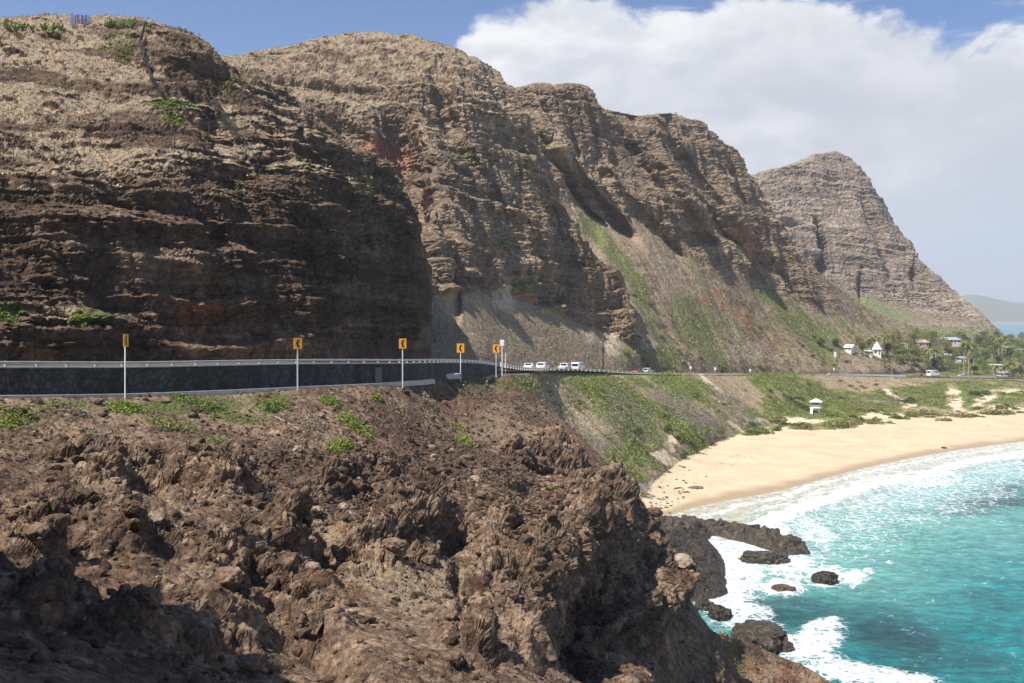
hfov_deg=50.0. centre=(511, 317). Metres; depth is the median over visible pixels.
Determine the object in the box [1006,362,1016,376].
palm tree
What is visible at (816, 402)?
lifeguard tower
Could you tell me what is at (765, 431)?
beach bush
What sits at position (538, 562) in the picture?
loose boulder
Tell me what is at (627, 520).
loose boulder
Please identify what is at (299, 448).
boulder
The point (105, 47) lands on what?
shrub
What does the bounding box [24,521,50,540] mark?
loose boulder
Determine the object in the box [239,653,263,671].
boulder
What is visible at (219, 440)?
shrub
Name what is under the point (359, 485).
loose boulder
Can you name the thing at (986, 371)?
tree
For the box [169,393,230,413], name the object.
shrub
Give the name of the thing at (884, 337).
palm tree
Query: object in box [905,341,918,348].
tree
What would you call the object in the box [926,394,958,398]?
beach bush
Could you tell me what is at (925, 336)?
tree
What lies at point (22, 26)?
cactus
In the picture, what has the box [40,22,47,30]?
cactus
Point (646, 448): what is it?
beach bush
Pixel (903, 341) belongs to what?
tree
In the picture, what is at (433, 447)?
loose boulder
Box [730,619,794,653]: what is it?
sea rock
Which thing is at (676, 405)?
dry scrub
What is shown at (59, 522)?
boulder
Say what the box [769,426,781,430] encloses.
beach bush
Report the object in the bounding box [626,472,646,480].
beach bush
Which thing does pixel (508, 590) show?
boulder
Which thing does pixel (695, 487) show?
beach rock
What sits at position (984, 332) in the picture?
tree
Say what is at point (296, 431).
loose boulder
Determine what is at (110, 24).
cactus
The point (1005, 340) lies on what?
palm tree
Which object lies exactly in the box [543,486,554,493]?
shrub
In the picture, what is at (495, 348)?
chevron sign
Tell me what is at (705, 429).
beach bush
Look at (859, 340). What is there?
tree
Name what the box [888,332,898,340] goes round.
tree
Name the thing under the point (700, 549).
rock ledge
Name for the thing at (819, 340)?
tree
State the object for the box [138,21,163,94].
netting
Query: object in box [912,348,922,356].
tree
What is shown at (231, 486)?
loose boulder
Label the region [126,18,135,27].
cactus
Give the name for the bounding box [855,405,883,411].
beach bush
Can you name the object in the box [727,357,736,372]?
bare tree
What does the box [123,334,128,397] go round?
chevron sign
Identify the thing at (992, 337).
tree
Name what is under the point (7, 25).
cactus
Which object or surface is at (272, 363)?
road
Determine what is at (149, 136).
rockfall fence
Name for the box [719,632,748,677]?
shrub
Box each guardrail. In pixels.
[0,359,497,366]
[500,362,745,373]
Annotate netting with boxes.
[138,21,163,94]
[209,99,238,135]
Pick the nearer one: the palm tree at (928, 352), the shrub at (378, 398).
the shrub at (378, 398)
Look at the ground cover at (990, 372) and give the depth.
558.30 m
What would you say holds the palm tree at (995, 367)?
on the verge
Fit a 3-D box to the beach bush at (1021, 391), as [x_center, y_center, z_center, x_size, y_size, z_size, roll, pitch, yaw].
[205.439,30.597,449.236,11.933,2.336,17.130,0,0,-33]
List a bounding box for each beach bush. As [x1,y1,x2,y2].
[606,453,625,466]
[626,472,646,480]
[637,443,661,451]
[659,424,676,431]
[674,435,684,439]
[682,434,701,442]
[699,426,711,432]
[716,426,726,433]
[740,422,751,428]
[741,432,758,435]
[749,421,760,426]
[756,427,774,434]
[766,415,787,422]
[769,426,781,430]
[782,393,805,399]
[788,423,818,430]
[792,422,807,426]
[793,402,808,408]
[824,412,838,416]
[827,420,858,426]
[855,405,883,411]
[866,421,883,424]
[868,416,878,421]
[881,410,896,415]
[889,413,910,419]
[894,397,916,402]
[910,408,940,415]
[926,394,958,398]
[935,417,951,420]
[939,411,977,417]
[968,390,990,394]
[976,408,1014,414]
[998,390,1023,394]
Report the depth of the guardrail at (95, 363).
70.61 m
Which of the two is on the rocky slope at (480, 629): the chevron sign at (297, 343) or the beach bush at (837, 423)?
the chevron sign at (297, 343)
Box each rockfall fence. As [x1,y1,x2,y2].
[0,142,84,162]
[89,119,233,151]
[432,316,559,328]
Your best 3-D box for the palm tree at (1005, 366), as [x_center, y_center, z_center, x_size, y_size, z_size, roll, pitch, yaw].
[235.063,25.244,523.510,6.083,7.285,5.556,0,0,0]
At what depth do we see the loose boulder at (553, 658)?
44.78 m
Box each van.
[571,362,584,370]
[926,370,939,376]
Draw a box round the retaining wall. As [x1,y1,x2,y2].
[0,362,498,394]
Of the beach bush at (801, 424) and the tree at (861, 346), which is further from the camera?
the tree at (861, 346)
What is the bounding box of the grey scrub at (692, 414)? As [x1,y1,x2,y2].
[556,373,932,462]
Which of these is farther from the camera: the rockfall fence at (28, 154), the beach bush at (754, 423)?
the beach bush at (754, 423)
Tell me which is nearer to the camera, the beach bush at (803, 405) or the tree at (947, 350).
the beach bush at (803, 405)
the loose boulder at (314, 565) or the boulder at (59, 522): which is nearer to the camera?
the boulder at (59, 522)
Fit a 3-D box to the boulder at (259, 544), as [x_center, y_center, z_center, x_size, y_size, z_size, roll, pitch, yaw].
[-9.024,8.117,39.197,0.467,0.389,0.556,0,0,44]
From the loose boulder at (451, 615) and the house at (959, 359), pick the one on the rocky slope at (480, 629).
the loose boulder at (451, 615)
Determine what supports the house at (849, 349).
on the coastal cliffs
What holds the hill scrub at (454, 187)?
on the ridge
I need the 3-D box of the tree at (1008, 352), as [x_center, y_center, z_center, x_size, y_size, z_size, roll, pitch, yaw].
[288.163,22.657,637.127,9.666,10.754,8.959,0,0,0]
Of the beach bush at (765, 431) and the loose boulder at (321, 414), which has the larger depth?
the beach bush at (765, 431)
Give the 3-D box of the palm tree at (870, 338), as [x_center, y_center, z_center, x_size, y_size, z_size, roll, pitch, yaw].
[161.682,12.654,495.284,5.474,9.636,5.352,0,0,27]
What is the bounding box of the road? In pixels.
[0,362,1023,376]
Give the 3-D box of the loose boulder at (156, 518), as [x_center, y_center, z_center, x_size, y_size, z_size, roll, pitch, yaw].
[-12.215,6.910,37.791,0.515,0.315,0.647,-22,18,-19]
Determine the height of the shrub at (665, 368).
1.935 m
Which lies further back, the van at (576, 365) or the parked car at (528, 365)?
the van at (576, 365)
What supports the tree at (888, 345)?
on the coastal cliffs
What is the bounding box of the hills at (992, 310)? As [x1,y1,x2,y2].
[960,295,1023,322]
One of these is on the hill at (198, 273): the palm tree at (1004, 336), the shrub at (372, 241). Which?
the shrub at (372, 241)
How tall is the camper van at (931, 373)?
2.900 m
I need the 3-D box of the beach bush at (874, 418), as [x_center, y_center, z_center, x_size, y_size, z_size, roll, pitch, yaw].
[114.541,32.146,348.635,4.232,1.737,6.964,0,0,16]
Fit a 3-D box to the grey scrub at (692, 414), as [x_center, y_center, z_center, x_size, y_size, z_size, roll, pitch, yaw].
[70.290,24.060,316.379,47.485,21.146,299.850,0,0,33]
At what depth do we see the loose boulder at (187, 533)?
38.69 m
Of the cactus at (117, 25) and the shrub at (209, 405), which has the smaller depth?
the shrub at (209, 405)
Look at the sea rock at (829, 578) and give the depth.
144.49 m
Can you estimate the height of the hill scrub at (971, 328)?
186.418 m
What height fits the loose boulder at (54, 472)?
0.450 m
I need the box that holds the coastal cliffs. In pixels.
[515,82,948,377]
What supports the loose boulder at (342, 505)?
on the rocky slope at (480, 629)
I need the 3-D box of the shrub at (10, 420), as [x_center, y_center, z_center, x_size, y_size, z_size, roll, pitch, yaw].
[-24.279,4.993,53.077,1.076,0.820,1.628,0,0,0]
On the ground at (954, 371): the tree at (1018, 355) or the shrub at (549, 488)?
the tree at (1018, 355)
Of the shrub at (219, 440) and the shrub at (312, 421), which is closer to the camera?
the shrub at (219, 440)
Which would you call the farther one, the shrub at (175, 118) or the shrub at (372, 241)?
the shrub at (372, 241)
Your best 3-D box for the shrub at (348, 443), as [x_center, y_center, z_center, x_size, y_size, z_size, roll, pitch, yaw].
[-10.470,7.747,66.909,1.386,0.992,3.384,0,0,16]
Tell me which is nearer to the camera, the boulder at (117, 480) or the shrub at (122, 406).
the boulder at (117, 480)
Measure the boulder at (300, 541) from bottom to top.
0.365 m
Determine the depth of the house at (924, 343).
570.24 m
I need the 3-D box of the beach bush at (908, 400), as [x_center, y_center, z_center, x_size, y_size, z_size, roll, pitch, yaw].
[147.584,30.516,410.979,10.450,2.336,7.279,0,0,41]
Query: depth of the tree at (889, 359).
488.68 m
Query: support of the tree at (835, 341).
on the coastal cliffs
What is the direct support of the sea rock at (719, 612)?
in the sea
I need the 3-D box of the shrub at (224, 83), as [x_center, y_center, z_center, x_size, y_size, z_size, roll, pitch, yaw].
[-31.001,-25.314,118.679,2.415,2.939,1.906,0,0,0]
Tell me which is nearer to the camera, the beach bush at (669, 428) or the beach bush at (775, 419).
the beach bush at (669, 428)
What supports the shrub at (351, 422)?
on the rocky slope at (480, 629)
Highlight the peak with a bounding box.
[751,151,1022,357]
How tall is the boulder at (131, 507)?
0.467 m
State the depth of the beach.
276.70 m
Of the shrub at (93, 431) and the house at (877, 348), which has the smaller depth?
the shrub at (93, 431)
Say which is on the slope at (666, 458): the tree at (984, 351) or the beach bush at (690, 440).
the beach bush at (690, 440)
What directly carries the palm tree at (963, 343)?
on the ground at (954, 371)
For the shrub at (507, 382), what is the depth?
130.75 m
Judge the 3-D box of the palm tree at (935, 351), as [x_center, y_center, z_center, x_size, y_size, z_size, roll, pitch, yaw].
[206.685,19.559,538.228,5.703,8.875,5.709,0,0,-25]
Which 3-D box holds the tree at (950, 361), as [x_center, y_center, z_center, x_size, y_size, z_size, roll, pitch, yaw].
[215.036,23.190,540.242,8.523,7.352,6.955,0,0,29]
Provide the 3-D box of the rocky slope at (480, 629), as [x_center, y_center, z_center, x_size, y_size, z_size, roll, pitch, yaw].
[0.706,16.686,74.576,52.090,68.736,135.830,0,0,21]
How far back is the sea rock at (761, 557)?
155.58 m
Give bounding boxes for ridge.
[221,31,643,372]
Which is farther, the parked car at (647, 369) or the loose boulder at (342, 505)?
the parked car at (647, 369)
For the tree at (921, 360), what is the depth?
516.85 m
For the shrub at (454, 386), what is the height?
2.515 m
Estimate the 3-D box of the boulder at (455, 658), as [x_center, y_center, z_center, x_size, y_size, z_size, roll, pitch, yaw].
[-1.927,10.776,34.592,0.858,0.626,0.952,0,0,9]
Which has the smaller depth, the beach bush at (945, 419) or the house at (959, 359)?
the beach bush at (945, 419)
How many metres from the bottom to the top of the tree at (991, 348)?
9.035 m
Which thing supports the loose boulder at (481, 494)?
on the rocky slope at (480, 629)
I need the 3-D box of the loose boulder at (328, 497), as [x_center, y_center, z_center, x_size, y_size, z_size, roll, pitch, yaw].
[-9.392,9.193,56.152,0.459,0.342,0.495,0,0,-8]
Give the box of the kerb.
[0,379,434,397]
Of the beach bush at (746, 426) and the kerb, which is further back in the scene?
the beach bush at (746, 426)
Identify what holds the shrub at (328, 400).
on the rocky slope at (480, 629)
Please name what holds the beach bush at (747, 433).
on the beach
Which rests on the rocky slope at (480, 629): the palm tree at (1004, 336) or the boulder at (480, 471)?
the boulder at (480, 471)
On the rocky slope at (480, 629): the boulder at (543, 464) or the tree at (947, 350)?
the boulder at (543, 464)
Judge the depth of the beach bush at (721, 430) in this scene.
298.04 m
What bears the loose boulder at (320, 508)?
on the rocky slope at (480, 629)
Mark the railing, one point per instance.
(81, 18)
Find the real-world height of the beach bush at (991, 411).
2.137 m
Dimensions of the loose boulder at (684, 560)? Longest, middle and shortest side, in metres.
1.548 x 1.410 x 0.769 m
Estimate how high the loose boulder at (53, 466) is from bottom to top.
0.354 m
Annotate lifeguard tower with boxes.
[809,398,822,413]
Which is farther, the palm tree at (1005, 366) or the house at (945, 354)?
the house at (945, 354)
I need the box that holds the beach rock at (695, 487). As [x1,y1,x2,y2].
[688,486,702,488]
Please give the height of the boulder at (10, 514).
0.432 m
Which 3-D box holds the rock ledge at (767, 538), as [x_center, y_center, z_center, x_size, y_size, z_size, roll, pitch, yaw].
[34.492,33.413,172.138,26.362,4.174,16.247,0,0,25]
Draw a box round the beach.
[642,407,1023,515]
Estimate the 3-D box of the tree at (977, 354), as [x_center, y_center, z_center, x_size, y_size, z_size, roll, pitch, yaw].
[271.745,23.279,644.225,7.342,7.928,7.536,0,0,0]
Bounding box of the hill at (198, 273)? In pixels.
[0,14,432,364]
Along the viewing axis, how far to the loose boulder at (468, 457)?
78.75 m
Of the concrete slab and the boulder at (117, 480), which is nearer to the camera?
the boulder at (117, 480)
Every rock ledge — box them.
[657,516,727,600]
[660,515,810,554]
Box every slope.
[0,373,829,682]
[482,371,1023,499]
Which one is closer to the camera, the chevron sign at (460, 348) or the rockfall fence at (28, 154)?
the rockfall fence at (28, 154)
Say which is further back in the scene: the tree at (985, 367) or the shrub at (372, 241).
the tree at (985, 367)
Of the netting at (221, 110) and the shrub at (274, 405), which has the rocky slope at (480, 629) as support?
the shrub at (274, 405)
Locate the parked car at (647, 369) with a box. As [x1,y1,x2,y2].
[642,368,653,371]
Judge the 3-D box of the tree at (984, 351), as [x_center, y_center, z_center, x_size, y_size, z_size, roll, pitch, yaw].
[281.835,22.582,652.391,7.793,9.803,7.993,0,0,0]
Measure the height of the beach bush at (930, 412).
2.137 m
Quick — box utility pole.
[597,341,608,369]
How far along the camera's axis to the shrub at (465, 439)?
84.31 m
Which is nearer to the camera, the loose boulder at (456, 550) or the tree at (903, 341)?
the loose boulder at (456, 550)
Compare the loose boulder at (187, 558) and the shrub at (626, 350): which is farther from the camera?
the shrub at (626, 350)
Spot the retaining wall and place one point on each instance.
(21, 380)
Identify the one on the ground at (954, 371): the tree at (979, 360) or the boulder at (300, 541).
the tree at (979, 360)
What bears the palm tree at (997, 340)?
on the ground at (954, 371)
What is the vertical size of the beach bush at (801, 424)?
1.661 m
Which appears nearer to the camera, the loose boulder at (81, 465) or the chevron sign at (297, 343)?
the loose boulder at (81, 465)
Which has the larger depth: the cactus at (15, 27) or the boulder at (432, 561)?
the cactus at (15, 27)
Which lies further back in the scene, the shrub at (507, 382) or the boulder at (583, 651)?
the shrub at (507, 382)
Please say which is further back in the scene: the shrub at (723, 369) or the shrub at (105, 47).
the shrub at (723, 369)
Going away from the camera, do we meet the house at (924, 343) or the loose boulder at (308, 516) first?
the loose boulder at (308, 516)
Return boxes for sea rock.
[695,598,713,610]
[708,604,731,620]
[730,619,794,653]
[737,550,790,564]
[771,583,795,591]
[811,571,838,585]
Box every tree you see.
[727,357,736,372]
[813,336,826,342]
[832,338,840,344]
[854,336,863,341]
[858,341,864,354]
[866,335,876,349]
[880,335,889,354]
[882,343,891,351]
[884,355,895,366]
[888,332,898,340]
[893,354,900,364]
[896,353,908,360]
[899,338,909,344]
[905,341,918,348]
[907,332,920,341]
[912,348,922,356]
[914,357,924,366]
[919,332,930,338]
[923,349,933,357]
[930,357,943,366]
[931,349,939,365]
[937,350,945,364]
[942,358,956,367]
[944,347,956,352]
[946,362,953,372]
[953,330,965,336]
[958,340,968,373]
[964,346,974,374]
[966,359,978,374]
[969,365,979,373]
[970,351,980,358]
[973,337,987,346]
[975,356,983,363]
[977,364,991,370]
[980,330,988,334]
[980,348,992,361]
[980,369,990,375]
[987,335,996,345]
[988,347,997,358]
[990,364,1001,375]
[993,338,1002,363]
[995,354,1002,362]
[999,335,1006,363]
[999,363,1010,376]
[1002,338,1009,362]
[1002,348,1017,358]
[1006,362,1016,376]
[1007,343,1020,351]
[1012,352,1023,359]
[1013,362,1022,376]
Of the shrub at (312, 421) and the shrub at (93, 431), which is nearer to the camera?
the shrub at (93, 431)
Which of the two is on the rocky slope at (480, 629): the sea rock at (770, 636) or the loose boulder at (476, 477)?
the loose boulder at (476, 477)
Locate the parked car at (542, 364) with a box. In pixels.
[536,362,549,370]
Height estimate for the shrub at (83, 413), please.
1.107 m
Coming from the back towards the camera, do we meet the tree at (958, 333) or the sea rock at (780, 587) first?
the tree at (958, 333)
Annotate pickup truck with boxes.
[557,363,570,370]
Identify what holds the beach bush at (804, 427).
on the beach
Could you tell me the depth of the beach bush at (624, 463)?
202.22 m
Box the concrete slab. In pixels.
[446,373,461,378]
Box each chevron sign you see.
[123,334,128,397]
[293,338,301,390]
[399,338,405,387]
[457,344,463,381]
[493,345,498,352]
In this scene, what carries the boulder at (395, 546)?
on the rocky slope at (480, 629)
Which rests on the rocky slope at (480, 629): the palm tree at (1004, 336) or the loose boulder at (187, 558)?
the loose boulder at (187, 558)
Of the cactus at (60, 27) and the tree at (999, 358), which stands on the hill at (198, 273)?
the cactus at (60, 27)
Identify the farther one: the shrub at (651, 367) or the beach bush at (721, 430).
the shrub at (651, 367)
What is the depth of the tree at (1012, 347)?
739.41 m
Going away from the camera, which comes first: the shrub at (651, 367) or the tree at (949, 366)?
the shrub at (651, 367)
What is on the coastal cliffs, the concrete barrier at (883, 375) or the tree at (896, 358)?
the tree at (896, 358)
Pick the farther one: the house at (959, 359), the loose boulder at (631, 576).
the house at (959, 359)
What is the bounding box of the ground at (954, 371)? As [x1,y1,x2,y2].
[900,337,1023,375]
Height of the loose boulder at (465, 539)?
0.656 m
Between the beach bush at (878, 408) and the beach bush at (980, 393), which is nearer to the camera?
the beach bush at (878, 408)
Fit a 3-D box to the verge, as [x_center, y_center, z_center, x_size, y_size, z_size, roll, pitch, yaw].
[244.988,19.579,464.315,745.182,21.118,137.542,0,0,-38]
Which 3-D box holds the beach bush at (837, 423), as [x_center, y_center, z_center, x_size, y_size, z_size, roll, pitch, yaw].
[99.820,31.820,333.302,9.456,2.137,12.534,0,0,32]
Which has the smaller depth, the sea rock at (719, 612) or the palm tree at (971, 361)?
the sea rock at (719, 612)
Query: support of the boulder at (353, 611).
on the rocky slope at (480, 629)
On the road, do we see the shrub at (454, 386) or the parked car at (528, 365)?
the parked car at (528, 365)
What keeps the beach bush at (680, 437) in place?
on the slope at (666, 458)
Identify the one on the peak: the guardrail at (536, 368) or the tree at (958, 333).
the tree at (958, 333)
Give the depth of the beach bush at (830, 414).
357.47 m
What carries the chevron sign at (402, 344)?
on the rocky slope at (480, 629)
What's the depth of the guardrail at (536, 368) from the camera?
251.59 m
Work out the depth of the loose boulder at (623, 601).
70.90 m
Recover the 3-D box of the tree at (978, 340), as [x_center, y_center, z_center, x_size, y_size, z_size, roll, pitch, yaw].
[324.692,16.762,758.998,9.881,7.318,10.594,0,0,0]
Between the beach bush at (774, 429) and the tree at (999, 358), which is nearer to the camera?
the beach bush at (774, 429)
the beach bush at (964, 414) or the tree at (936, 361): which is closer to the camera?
the beach bush at (964, 414)
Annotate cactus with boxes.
[3,20,11,29]
[12,22,20,30]
[19,22,28,30]
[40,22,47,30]
[47,22,57,30]
[55,22,63,29]
[106,19,115,28]
[113,20,121,28]
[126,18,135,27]
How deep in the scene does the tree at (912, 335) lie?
572.35 m
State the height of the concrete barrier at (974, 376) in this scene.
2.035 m
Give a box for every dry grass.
[431,321,641,367]
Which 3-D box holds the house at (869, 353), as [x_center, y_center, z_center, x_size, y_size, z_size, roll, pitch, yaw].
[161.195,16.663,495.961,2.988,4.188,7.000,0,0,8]
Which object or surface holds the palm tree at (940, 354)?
on the coastal cliffs
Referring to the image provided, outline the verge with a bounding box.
[514,370,1023,377]
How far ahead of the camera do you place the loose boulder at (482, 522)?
58.86 m
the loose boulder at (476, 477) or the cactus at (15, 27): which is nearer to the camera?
the loose boulder at (476, 477)
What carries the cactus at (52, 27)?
on the hill at (198, 273)
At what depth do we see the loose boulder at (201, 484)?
48.99 m
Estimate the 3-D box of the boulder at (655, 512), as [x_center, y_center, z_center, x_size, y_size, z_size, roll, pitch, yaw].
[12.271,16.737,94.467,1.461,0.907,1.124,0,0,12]
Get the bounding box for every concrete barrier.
[827,374,905,376]
[951,376,995,377]
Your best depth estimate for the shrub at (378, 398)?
80.95 m
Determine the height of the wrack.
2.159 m
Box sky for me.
[0,0,1023,302]
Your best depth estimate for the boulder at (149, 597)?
23.43 m
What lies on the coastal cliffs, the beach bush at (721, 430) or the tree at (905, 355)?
the tree at (905, 355)
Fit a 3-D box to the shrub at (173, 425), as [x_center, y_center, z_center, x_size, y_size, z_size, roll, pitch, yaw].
[-18.663,5.911,60.574,2.696,0.952,2.583,0,0,0]
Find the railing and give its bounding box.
[70,14,90,26]
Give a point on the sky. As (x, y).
(926, 97)
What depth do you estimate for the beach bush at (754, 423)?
325.51 m
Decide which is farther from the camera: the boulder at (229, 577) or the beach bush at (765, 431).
the beach bush at (765, 431)
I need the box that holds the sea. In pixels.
[671,323,1023,682]
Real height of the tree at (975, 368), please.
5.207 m
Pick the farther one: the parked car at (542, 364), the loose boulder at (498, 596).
the parked car at (542, 364)
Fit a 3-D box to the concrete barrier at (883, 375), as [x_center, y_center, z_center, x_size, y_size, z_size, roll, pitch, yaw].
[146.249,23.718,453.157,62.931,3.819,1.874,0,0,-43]
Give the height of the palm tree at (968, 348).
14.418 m
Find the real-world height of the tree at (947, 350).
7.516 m
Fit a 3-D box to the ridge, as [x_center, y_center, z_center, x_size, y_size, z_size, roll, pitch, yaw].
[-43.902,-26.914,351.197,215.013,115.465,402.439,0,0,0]
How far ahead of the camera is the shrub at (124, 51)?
114.69 m
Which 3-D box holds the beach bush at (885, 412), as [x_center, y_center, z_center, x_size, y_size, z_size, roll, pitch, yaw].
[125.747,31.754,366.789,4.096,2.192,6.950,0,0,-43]
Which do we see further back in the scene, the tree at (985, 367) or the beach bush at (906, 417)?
the tree at (985, 367)
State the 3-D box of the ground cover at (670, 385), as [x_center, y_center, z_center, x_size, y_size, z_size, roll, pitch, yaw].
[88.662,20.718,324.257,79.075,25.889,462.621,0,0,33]
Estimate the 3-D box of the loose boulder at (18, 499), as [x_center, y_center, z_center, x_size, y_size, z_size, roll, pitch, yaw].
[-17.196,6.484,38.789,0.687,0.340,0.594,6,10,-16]
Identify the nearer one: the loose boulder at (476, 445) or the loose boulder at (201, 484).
the loose boulder at (201, 484)
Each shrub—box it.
[0,300,20,338]
[0,404,40,420]
[0,412,23,428]
[51,400,92,418]
[67,309,91,326]
[78,426,123,439]
[93,42,112,51]
[105,400,147,414]
[107,41,141,63]
[150,416,197,433]
[155,99,187,127]
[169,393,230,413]
[203,433,233,447]
[215,71,235,94]
[258,399,287,412]
[297,414,327,431]
[320,394,341,406]
[324,437,356,453]
[336,411,375,437]
[365,183,378,299]
[372,391,382,402]
[419,387,437,411]
[445,375,464,395]
[449,420,467,432]
[455,434,475,447]
[490,377,523,391]
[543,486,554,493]
[620,347,632,354]
[645,363,657,370]
[662,365,670,369]
[672,362,683,370]
[718,364,728,372]
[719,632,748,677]
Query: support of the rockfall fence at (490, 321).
on the ridge
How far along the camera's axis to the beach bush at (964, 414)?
370.00 m
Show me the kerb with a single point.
(253, 390)
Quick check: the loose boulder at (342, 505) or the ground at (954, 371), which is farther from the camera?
the ground at (954, 371)
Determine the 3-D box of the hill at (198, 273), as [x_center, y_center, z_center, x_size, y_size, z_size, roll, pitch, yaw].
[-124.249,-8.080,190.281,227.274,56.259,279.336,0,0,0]
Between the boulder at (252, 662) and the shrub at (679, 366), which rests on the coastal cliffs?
the shrub at (679, 366)
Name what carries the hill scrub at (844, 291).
on the coastal cliffs
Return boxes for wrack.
[681,410,1022,478]
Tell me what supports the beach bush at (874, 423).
on the beach
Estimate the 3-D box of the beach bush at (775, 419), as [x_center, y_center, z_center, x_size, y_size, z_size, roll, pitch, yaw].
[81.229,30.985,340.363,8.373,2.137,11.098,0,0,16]
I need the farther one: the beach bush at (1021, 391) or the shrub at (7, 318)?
the beach bush at (1021, 391)
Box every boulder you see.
[4,508,22,520]
[15,496,34,504]
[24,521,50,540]
[40,513,70,532]
[46,463,61,469]
[47,470,61,475]
[76,461,86,468]
[110,477,121,483]
[121,500,140,513]
[132,587,162,610]
[151,513,163,523]
[180,554,197,563]
[184,530,198,535]
[197,481,204,487]
[214,566,245,590]
[227,483,236,488]
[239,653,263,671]
[252,539,267,550]
[292,445,303,452]
[293,429,300,433]
[295,537,304,544]
[303,513,311,520]
[305,561,320,569]
[311,506,322,514]
[313,412,325,417]
[325,494,332,500]
[338,502,349,508]
[345,608,356,614]
[353,480,363,489]
[381,537,408,556]
[420,555,439,567]
[424,530,433,533]
[428,444,436,450]
[437,648,464,667]
[444,611,456,620]
[452,547,460,554]
[459,453,474,460]
[460,533,474,545]
[470,475,480,481]
[472,443,479,447]
[472,468,483,473]
[476,491,486,497]
[477,520,486,525]
[491,583,517,599]
[494,594,502,600]
[531,456,551,472]
[532,557,545,566]
[546,655,557,661]
[565,642,599,663]
[621,599,626,604]
[623,572,637,580]
[624,517,630,523]
[648,507,662,517]
[674,553,692,567]
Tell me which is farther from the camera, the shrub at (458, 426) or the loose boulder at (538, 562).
the shrub at (458, 426)
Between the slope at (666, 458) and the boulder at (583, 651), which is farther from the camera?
the slope at (666, 458)
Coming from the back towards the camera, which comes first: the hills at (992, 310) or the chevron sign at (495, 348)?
the hills at (992, 310)
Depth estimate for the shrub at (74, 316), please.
73.68 m
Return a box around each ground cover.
[516,370,1023,480]
[773,356,1023,375]
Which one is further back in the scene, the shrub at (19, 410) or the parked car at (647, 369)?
the parked car at (647, 369)
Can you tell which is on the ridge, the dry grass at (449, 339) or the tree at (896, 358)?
the dry grass at (449, 339)
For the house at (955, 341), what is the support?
on the coastal cliffs
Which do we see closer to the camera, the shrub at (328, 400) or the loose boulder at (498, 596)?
the loose boulder at (498, 596)
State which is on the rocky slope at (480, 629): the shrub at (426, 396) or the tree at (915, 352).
the shrub at (426, 396)
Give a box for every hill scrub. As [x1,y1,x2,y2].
[226,30,637,362]
[534,94,944,372]
[751,151,1011,357]
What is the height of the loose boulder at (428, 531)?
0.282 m
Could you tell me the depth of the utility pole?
301.12 m
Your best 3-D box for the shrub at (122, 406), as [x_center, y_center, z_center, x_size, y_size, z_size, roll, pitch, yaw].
[-21.585,5.042,61.462,1.775,0.949,2.493,0,0,29]
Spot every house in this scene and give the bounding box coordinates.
[843,344,855,354]
[864,350,873,357]
[872,342,881,358]
[912,340,928,350]
[939,337,960,346]
[941,353,951,360]
[955,356,965,363]
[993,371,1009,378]
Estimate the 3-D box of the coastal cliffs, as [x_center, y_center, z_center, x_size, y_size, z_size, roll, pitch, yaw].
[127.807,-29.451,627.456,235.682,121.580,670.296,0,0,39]
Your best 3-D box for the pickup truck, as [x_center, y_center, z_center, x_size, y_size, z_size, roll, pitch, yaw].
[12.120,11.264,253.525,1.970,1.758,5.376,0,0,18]
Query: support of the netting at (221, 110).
on the hill at (198, 273)
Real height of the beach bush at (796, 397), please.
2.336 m
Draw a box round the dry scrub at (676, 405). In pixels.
[483,372,1023,499]
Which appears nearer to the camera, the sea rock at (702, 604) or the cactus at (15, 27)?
the cactus at (15, 27)
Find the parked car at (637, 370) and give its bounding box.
[632,368,643,371]
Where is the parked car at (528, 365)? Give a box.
[523,363,534,369]
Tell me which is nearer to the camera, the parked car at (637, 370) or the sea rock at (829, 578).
the sea rock at (829, 578)
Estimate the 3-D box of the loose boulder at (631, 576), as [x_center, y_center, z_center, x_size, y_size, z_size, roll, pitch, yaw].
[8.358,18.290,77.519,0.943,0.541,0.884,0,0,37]

